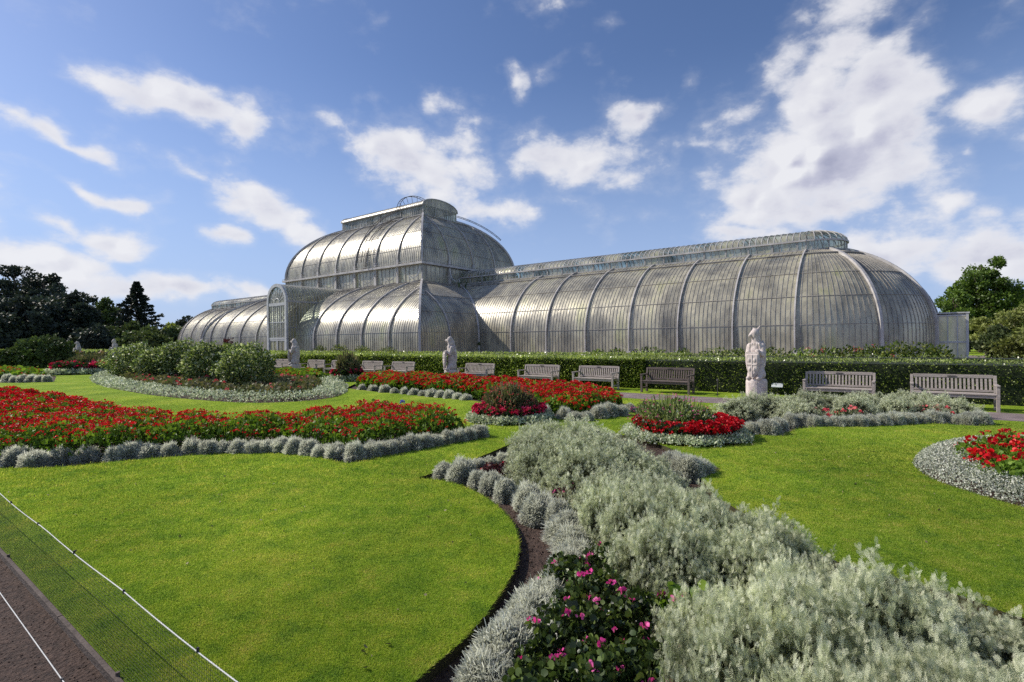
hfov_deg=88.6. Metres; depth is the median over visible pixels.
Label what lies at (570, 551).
cotton lavender bush
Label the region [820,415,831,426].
cotton lavender bush
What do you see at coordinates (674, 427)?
begonia planting
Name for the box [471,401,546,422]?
begonia planting
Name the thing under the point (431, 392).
cotton lavender bush
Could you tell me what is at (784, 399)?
wormwood bush
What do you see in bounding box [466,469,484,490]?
cotton lavender bush
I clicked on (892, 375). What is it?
hedge
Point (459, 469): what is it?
cotton lavender bush
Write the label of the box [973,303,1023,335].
broadleaf tree
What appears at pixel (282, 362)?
garden bench
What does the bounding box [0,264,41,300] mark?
broadleaf tree
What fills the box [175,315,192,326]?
broadleaf tree
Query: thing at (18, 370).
orange flower planting
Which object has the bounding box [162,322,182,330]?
broadleaf tree
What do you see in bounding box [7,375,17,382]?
cotton lavender bush
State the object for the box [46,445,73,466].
cotton lavender bush
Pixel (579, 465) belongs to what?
wormwood bush
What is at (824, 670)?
wormwood bush
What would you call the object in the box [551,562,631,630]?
pink flowered bush
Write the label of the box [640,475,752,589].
wormwood bush
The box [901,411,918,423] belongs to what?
cotton lavender bush
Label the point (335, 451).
cotton lavender bush
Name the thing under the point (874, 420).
cotton lavender bush
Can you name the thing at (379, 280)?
palm house
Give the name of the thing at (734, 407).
wormwood bush
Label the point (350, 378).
silver edging
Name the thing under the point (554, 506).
cotton lavender bush
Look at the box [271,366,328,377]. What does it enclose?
red geranium planting
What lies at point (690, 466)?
cotton lavender bush
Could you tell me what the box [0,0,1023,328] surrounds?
sky
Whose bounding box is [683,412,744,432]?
crimson begonia planting
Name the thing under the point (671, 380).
garden bench
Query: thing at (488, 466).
pink flowered bush
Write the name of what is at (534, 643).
pink flowered bush
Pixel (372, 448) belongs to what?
cotton lavender bush
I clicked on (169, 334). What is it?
broadleaf tree
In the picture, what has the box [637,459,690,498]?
wormwood bush
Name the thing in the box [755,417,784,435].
cotton lavender bush
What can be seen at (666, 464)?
wormwood bush
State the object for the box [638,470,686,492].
wormwood bush
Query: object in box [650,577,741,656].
wormwood bush
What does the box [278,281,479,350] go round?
indoor foliage
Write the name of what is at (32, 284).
broadleaf tree
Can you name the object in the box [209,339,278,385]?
tall bush
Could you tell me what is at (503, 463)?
pink flowered bush
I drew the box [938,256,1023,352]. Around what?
broadleaf tree
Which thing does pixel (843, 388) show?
garden bench
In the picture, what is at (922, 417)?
cotton lavender bush
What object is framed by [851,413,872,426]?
cotton lavender bush
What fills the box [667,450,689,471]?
cotton lavender bush
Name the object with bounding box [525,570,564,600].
cotton lavender bush
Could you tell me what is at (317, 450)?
cotton lavender bush
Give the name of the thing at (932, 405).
wormwood bush
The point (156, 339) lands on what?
broadleaf tree
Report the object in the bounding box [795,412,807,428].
cotton lavender bush
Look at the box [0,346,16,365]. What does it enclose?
tall bush
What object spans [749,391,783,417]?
wormwood bush
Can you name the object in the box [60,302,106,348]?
broadleaf tree
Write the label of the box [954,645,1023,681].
wormwood bush
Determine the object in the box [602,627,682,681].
pink flowered bush
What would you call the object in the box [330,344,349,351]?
border plant
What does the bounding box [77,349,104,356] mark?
tall bush
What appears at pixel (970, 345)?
broadleaf tree
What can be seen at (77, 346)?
heraldic beast statue
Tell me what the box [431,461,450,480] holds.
cotton lavender bush
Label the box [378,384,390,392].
cotton lavender bush
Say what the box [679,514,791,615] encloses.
wormwood bush
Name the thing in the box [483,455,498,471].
cotton lavender bush
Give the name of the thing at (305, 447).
cotton lavender bush
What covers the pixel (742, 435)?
silver edging
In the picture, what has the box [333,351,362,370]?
salvia clump
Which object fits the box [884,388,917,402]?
wormwood bush
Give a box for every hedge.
[1,349,1023,405]
[82,349,1023,362]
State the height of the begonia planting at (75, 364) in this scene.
1.028 m
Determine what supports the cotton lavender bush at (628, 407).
on the ground at (535, 557)
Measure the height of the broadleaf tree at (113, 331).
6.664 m
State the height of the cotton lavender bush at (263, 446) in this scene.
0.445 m
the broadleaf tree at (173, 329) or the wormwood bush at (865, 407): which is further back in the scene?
the broadleaf tree at (173, 329)
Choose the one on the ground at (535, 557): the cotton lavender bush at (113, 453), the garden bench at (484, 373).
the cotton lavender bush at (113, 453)
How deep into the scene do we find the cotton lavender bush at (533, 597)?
3.48 m
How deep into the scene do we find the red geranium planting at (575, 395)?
17.36 m
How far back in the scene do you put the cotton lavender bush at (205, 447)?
8.91 m
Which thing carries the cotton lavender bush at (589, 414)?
on the ground at (535, 557)
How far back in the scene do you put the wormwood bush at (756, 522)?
3.83 m
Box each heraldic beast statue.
[73,341,81,351]
[109,339,118,357]
[288,339,299,367]
[443,336,456,372]
[745,326,767,397]
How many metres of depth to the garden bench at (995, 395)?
13.57 m
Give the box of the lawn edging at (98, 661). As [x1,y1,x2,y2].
[0,548,123,681]
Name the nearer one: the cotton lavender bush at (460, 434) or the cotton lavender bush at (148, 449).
the cotton lavender bush at (148, 449)
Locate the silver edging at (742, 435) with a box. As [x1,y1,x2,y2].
[620,422,755,447]
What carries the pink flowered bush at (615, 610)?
on the ground at (535, 557)
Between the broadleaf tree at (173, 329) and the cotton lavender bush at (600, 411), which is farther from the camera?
the broadleaf tree at (173, 329)
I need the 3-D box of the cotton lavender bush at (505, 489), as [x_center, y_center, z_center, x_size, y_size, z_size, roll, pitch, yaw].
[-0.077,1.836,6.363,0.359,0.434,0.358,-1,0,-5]
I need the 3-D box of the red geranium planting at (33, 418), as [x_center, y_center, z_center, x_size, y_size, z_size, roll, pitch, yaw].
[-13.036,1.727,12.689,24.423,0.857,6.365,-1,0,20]
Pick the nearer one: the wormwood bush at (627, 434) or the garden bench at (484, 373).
the wormwood bush at (627, 434)
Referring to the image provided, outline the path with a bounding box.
[351,381,1023,420]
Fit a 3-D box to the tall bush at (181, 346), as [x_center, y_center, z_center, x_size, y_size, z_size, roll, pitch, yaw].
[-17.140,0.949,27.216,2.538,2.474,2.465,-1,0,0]
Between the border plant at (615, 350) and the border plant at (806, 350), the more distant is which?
the border plant at (615, 350)
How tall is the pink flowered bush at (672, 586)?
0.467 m
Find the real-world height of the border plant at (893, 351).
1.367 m
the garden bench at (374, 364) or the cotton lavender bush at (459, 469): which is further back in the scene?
the garden bench at (374, 364)
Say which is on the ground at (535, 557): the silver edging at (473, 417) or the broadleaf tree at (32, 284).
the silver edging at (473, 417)
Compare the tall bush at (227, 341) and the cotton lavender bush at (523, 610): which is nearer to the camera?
the cotton lavender bush at (523, 610)
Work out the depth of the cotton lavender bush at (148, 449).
8.73 m
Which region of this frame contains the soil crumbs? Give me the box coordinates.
[0,416,973,681]
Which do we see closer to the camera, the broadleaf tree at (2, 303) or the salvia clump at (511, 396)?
the salvia clump at (511, 396)
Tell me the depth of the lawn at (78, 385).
5.16 m
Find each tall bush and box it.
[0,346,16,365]
[5,333,79,367]
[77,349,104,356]
[94,340,151,375]
[96,350,111,358]
[129,344,180,376]
[148,337,203,376]
[174,340,230,381]
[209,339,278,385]
[210,342,254,374]
[221,337,237,346]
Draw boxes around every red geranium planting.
[0,385,467,456]
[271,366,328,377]
[355,369,623,412]
[953,428,1023,498]
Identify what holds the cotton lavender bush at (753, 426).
on the ground at (535, 557)
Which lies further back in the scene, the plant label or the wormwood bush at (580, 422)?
the plant label
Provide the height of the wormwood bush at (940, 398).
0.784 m
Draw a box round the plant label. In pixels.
[771,383,782,393]
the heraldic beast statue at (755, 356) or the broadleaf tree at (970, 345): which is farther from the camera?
the broadleaf tree at (970, 345)
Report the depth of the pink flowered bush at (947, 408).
11.62 m
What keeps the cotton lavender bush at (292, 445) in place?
on the ground at (535, 557)
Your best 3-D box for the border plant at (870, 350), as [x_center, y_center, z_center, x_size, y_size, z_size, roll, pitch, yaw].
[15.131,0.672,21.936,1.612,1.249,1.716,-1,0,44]
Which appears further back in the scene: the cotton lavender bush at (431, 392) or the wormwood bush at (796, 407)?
the cotton lavender bush at (431, 392)
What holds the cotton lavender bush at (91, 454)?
on the ground at (535, 557)
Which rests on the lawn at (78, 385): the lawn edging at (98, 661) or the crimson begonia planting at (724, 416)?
the lawn edging at (98, 661)
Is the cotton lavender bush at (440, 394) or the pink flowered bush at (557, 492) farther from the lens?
the cotton lavender bush at (440, 394)
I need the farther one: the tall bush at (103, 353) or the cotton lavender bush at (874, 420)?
the tall bush at (103, 353)
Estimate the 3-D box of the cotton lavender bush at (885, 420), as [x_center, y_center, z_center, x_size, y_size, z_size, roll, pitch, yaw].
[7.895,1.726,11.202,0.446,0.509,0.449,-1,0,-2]
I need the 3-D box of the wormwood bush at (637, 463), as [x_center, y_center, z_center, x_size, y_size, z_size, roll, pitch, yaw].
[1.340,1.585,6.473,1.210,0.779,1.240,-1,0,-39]
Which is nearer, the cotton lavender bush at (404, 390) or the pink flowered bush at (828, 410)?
the pink flowered bush at (828, 410)
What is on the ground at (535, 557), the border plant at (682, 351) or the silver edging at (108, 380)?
the silver edging at (108, 380)
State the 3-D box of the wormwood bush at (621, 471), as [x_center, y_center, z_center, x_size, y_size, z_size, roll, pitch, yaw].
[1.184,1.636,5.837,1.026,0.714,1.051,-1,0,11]
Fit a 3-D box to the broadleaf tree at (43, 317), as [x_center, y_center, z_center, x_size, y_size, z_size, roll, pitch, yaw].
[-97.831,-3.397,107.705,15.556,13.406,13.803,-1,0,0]
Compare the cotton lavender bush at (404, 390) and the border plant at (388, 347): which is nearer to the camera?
the cotton lavender bush at (404, 390)
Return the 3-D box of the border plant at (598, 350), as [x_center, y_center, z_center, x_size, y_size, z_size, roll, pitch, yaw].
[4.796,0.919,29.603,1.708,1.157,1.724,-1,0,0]
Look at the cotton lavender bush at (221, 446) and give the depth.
8.98 m
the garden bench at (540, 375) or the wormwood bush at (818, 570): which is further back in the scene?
the garden bench at (540, 375)
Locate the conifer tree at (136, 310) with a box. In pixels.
[105,281,164,329]
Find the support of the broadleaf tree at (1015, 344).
on the lawn at (78, 385)
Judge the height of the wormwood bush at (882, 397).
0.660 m
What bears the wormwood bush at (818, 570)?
on the ground at (535, 557)
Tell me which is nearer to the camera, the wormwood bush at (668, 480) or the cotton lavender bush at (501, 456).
the wormwood bush at (668, 480)
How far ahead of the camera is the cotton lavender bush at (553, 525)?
4.98 m
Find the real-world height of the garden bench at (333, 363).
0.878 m
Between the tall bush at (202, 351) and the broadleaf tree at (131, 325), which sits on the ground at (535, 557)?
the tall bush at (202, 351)
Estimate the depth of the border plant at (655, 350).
27.61 m
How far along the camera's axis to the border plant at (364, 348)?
46.18 m
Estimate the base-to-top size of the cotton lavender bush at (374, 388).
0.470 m
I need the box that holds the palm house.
[178,196,969,357]
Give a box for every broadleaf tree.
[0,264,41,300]
[0,294,74,348]
[0,295,26,348]
[10,272,68,305]
[44,289,98,348]
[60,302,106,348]
[67,322,118,349]
[84,324,122,348]
[94,296,121,325]
[112,320,145,337]
[115,329,173,348]
[140,324,176,338]
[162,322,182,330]
[166,325,180,343]
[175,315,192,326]
[934,289,974,338]
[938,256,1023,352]
[969,316,1003,354]
[969,339,977,351]
[971,323,1012,357]
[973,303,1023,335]
[981,325,1023,357]
[1007,284,1023,323]
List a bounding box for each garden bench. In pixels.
[275,359,288,367]
[299,360,324,372]
[323,360,336,372]
[362,361,383,371]
[383,361,415,372]
[457,363,494,375]
[517,364,559,379]
[572,365,619,388]
[640,367,694,394]
[802,371,875,396]
[910,373,1000,411]
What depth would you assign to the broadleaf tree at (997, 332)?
43.87 m
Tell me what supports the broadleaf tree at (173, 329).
on the lawn at (78, 385)
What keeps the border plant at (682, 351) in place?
on the soil border
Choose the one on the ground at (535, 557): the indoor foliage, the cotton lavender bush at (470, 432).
the cotton lavender bush at (470, 432)
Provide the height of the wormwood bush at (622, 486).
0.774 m
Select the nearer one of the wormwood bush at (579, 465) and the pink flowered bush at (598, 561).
the pink flowered bush at (598, 561)
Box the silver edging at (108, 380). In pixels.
[89,370,347,402]
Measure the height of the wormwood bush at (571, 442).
1.004 m
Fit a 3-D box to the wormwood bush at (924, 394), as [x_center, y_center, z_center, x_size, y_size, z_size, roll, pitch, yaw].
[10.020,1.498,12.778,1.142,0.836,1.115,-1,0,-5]
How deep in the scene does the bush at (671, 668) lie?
2.62 m
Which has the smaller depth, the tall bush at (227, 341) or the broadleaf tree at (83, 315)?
the tall bush at (227, 341)
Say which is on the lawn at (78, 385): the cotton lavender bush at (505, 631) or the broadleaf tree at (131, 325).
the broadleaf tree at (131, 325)
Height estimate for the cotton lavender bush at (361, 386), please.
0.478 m
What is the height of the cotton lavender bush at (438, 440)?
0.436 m
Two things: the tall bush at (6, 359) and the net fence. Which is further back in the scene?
the tall bush at (6, 359)
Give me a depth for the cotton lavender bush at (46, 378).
27.41 m
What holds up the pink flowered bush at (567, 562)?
on the ground at (535, 557)
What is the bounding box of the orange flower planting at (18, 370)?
[0,365,46,379]
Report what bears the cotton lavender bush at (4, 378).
on the ground at (535, 557)
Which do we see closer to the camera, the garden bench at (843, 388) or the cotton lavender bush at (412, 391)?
the garden bench at (843, 388)
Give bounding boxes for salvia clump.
[64,354,105,362]
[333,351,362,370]
[482,381,539,408]
[627,393,717,425]
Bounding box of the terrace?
[969,355,991,357]
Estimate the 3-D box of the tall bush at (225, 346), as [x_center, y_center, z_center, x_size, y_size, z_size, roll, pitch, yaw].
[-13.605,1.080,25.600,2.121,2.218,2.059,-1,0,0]
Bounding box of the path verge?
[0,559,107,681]
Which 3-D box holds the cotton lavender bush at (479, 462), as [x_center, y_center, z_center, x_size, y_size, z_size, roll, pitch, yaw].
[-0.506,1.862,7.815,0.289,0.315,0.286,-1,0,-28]
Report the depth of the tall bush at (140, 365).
26.63 m
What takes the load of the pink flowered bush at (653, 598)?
on the ground at (535, 557)
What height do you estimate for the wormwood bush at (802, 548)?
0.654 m
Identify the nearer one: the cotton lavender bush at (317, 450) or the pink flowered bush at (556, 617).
the pink flowered bush at (556, 617)
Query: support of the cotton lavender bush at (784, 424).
on the ground at (535, 557)
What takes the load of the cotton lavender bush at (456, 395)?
on the ground at (535, 557)
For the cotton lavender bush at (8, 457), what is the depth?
8.22 m
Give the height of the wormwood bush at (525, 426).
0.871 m
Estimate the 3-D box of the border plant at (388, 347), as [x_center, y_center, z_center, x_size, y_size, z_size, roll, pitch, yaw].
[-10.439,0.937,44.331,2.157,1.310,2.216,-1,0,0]
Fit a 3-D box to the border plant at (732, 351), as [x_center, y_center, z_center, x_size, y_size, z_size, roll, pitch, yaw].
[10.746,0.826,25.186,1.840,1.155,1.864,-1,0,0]
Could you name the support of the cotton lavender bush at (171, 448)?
on the ground at (535, 557)
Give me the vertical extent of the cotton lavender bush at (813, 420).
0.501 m
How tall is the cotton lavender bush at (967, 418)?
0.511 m
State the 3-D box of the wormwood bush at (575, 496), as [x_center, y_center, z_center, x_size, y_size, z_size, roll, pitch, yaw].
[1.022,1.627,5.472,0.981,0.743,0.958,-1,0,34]
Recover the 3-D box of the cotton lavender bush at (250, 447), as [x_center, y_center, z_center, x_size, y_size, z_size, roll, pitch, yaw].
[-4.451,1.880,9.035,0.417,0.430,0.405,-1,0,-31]
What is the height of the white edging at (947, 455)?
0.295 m
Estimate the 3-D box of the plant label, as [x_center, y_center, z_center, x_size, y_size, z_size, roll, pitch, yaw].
[8.820,1.579,17.443,0.340,0.462,0.205,-1,0,37]
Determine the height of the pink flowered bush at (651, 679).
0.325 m
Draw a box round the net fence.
[0,493,237,681]
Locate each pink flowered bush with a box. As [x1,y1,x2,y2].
[479,462,507,475]
[495,461,514,476]
[502,652,579,681]
[510,625,565,661]
[524,597,615,662]
[536,551,593,603]
[551,481,580,500]
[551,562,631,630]
[554,633,653,681]
[561,585,665,654]
[579,541,626,578]
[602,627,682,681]
[612,585,676,646]
[644,674,667,681]
[653,579,710,637]
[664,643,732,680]
[814,406,830,416]
[827,407,850,416]
[846,405,863,415]
[934,404,954,413]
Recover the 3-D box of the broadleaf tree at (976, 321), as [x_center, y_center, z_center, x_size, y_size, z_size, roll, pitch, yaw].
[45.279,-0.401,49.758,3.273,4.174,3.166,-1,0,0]
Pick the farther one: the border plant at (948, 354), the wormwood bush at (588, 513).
the border plant at (948, 354)
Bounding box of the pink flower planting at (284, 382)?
[114,369,323,400]
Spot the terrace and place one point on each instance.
(981, 356)
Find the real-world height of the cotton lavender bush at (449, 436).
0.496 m
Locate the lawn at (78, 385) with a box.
[0,349,1023,681]
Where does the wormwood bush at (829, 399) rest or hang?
on the ground at (535, 557)
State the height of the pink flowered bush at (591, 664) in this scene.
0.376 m
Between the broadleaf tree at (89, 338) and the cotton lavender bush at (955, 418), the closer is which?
the cotton lavender bush at (955, 418)
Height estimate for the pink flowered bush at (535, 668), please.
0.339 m
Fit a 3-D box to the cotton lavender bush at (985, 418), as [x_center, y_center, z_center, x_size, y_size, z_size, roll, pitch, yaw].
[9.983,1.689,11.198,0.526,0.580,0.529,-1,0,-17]
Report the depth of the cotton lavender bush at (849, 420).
11.03 m
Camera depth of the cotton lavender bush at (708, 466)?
7.26 m
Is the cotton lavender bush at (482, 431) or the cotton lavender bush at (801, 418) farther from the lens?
the cotton lavender bush at (801, 418)
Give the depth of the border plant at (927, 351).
20.92 m
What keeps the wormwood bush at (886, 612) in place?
on the ground at (535, 557)
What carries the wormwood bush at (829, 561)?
on the ground at (535, 557)
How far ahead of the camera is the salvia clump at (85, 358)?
35.64 m
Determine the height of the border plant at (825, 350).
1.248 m
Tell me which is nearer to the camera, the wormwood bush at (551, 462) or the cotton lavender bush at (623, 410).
the wormwood bush at (551, 462)
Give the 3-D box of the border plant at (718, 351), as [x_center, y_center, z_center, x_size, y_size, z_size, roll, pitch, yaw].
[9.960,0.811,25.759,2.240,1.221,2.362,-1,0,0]
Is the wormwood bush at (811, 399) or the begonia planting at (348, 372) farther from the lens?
the begonia planting at (348, 372)
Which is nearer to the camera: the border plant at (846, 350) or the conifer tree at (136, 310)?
the border plant at (846, 350)
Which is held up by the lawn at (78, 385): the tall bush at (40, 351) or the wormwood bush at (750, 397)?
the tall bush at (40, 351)
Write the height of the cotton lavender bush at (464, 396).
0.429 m
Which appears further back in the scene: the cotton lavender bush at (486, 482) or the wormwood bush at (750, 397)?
the wormwood bush at (750, 397)
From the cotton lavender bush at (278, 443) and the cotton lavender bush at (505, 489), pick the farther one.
the cotton lavender bush at (278, 443)
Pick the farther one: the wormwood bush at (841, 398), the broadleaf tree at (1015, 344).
the broadleaf tree at (1015, 344)
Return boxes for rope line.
[0,592,63,681]
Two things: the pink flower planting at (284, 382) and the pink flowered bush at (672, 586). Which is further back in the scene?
the pink flower planting at (284, 382)
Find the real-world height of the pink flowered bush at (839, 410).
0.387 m
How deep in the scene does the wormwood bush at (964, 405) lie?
12.01 m
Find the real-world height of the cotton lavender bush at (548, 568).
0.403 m
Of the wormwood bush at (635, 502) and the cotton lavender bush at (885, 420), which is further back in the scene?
the cotton lavender bush at (885, 420)
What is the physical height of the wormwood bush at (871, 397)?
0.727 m
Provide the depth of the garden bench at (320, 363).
32.13 m
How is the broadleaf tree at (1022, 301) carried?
on the lawn at (78, 385)
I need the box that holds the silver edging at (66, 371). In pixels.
[45,367,109,374]
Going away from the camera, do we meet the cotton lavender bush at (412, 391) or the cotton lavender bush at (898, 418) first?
the cotton lavender bush at (898, 418)
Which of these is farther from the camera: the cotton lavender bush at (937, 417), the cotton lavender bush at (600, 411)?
the cotton lavender bush at (600, 411)
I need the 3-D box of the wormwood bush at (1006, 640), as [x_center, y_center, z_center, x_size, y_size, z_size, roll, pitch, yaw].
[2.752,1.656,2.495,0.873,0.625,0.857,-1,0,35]
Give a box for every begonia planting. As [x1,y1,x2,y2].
[49,360,116,374]
[329,368,364,381]
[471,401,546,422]
[631,414,741,440]
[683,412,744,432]
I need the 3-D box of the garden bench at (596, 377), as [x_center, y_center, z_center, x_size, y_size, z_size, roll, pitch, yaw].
[3.236,1.378,20.310,1.755,0.878,0.659,-1,0,37]
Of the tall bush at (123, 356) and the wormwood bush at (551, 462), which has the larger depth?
the tall bush at (123, 356)
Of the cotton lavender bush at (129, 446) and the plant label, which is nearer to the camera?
the cotton lavender bush at (129, 446)
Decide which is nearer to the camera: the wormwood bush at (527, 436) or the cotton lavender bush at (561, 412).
the wormwood bush at (527, 436)
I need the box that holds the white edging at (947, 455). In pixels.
[912,434,1023,506]
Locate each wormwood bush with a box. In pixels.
[502,431,567,489]
[503,419,573,483]
[507,416,566,452]
[528,417,630,490]
[534,445,593,494]
[538,436,633,503]
[539,412,613,448]
[569,465,632,513]
[574,473,636,553]
[576,457,655,488]
[587,440,666,479]
[594,468,686,593]
[599,428,651,458]
[601,471,663,506]
[603,496,722,597]
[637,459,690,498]
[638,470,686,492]
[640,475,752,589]
[641,449,683,485]
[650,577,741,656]
[654,582,805,681]
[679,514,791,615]
[704,496,821,587]
[709,549,884,681]
[710,395,760,420]
[734,388,771,417]
[735,541,831,608]
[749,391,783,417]
[752,523,819,562]
[764,636,923,681]
[767,393,800,413]
[769,397,825,418]
[785,388,829,415]
[785,537,995,681]
[793,545,861,580]
[806,392,843,413]
[825,391,856,414]
[829,390,878,416]
[848,390,880,412]
[856,613,1023,681]
[867,391,902,409]
[872,392,917,414]
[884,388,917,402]
[900,582,1023,681]
[906,387,946,402]
[908,396,950,413]
[917,392,966,413]
[939,394,985,413]
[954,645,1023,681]
[985,619,1012,668]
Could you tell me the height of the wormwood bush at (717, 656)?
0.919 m
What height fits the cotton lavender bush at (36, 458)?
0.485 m
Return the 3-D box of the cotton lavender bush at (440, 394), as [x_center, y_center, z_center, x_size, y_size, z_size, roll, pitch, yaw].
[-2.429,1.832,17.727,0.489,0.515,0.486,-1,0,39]
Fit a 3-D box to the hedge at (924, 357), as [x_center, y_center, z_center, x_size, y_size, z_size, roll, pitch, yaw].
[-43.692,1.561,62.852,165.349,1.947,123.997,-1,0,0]
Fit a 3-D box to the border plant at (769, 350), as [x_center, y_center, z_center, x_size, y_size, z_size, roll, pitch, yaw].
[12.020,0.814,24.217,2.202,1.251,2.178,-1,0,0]
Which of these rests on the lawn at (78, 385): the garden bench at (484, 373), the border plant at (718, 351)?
the garden bench at (484, 373)
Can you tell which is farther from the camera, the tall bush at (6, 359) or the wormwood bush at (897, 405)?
the tall bush at (6, 359)
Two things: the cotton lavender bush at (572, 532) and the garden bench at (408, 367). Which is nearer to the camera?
the cotton lavender bush at (572, 532)
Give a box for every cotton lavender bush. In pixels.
[0,373,10,382]
[0,444,34,468]
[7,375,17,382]
[14,374,28,382]
[16,447,53,467]
[23,374,35,382]
[32,374,43,381]
[40,375,52,381]
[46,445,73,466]
[67,444,103,465]
[100,444,126,461]
[121,440,142,460]
[131,442,161,459]
[156,439,179,457]
[179,436,201,455]
[196,437,217,454]
[213,439,230,453]
[224,437,247,453]
[242,439,259,453]
[257,436,272,453]
[269,436,288,452]
[282,434,301,454]
[296,437,319,455]
[309,443,327,457]
[323,441,345,461]
[341,437,366,462]
[357,383,366,389]
[361,439,384,458]
[367,384,378,391]
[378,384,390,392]
[379,439,401,455]
[389,387,398,393]
[394,436,410,452]
[400,386,408,393]
[404,433,424,450]
[407,388,418,394]
[417,390,425,395]
[418,431,434,447]
[425,387,436,396]
[430,432,444,446]
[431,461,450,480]
[433,390,443,397]
[439,428,455,444]
[442,389,453,398]
[444,453,478,485]
[450,642,517,681]
[452,392,461,399]
[453,427,469,442]
[459,393,471,400]
[464,426,477,440]
[465,609,544,662]
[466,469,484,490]
[468,423,489,437]
[472,457,484,470]
[477,470,502,495]
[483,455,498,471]
[491,598,544,621]
[492,476,517,504]
[493,581,558,633]
[495,452,506,462]
[510,478,539,512]
[517,489,555,528]
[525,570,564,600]
[535,561,568,581]
[539,508,583,545]
[541,496,572,529]
[545,543,587,563]
[547,520,595,554]
[556,405,569,419]
[557,535,594,564]
[566,411,581,420]
[579,410,594,420]
[589,402,610,418]
[602,402,620,416]
[616,404,630,415]
[624,403,636,412]
[656,451,671,462]
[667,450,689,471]
[672,452,708,483]
[699,458,715,474]
[743,421,759,434]
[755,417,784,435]
[772,417,789,432]
[783,411,798,428]
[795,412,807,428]
[803,413,822,427]
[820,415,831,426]
[829,414,846,426]
[840,414,854,426]
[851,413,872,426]
[865,413,882,425]
[876,411,894,425]
[885,410,907,424]
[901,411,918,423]
[912,411,932,423]
[923,409,944,423]
[941,411,951,423]
[949,413,960,424]
[958,411,979,425]
[972,407,995,425]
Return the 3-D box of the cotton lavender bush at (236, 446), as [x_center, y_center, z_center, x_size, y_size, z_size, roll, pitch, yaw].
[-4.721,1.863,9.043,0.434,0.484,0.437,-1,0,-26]
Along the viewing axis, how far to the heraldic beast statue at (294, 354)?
31.52 m
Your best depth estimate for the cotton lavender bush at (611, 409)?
12.77 m
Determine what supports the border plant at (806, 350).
on the soil border
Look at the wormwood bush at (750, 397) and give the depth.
13.09 m
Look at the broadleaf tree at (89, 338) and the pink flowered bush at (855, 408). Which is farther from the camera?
the broadleaf tree at (89, 338)
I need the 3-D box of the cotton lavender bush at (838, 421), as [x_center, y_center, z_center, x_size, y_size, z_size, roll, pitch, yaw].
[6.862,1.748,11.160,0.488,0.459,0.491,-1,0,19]
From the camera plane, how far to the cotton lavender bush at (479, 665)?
2.77 m
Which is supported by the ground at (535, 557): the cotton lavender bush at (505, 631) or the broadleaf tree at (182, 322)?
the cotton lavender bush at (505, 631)
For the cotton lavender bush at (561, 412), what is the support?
on the ground at (535, 557)
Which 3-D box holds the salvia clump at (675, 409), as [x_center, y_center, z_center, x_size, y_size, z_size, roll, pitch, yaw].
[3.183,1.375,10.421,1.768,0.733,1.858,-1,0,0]
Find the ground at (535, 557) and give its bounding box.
[23,373,1023,681]
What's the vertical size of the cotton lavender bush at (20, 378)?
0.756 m
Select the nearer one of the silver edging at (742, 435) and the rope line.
the rope line
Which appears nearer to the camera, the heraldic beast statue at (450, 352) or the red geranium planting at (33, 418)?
the red geranium planting at (33, 418)
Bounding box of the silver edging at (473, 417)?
[464,408,554,425]
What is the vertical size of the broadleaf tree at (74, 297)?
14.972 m
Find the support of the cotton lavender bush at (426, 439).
on the ground at (535, 557)
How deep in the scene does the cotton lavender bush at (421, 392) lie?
18.24 m
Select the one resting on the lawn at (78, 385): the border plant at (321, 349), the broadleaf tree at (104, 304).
the broadleaf tree at (104, 304)
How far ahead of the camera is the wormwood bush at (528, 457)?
6.80 m
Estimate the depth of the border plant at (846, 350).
22.32 m
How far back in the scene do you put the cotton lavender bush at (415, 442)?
9.07 m
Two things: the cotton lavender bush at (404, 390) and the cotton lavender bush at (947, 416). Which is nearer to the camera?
the cotton lavender bush at (947, 416)
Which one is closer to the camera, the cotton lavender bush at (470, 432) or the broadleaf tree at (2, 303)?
the cotton lavender bush at (470, 432)
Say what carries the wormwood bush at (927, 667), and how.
on the ground at (535, 557)
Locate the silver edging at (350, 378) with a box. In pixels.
[329,374,359,381]
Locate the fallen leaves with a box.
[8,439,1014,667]
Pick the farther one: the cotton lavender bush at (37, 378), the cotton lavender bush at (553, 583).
the cotton lavender bush at (37, 378)
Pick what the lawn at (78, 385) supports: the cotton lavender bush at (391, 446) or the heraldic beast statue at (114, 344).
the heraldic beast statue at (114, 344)
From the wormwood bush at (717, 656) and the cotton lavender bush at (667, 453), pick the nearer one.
the wormwood bush at (717, 656)
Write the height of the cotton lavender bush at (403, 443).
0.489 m
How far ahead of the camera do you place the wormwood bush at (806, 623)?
2.46 m
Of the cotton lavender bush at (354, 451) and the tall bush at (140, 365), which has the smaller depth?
the cotton lavender bush at (354, 451)
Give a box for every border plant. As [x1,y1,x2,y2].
[312,344,326,352]
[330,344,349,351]
[355,345,371,352]
[378,346,398,352]
[590,348,605,354]
[605,347,623,354]
[632,346,668,354]
[673,347,694,355]
[695,346,729,355]
[718,347,744,355]
[766,347,789,355]
[786,347,820,356]
[809,345,842,356]
[832,344,864,356]
[852,343,894,356]
[876,340,916,356]
[897,341,940,356]
[925,344,954,357]

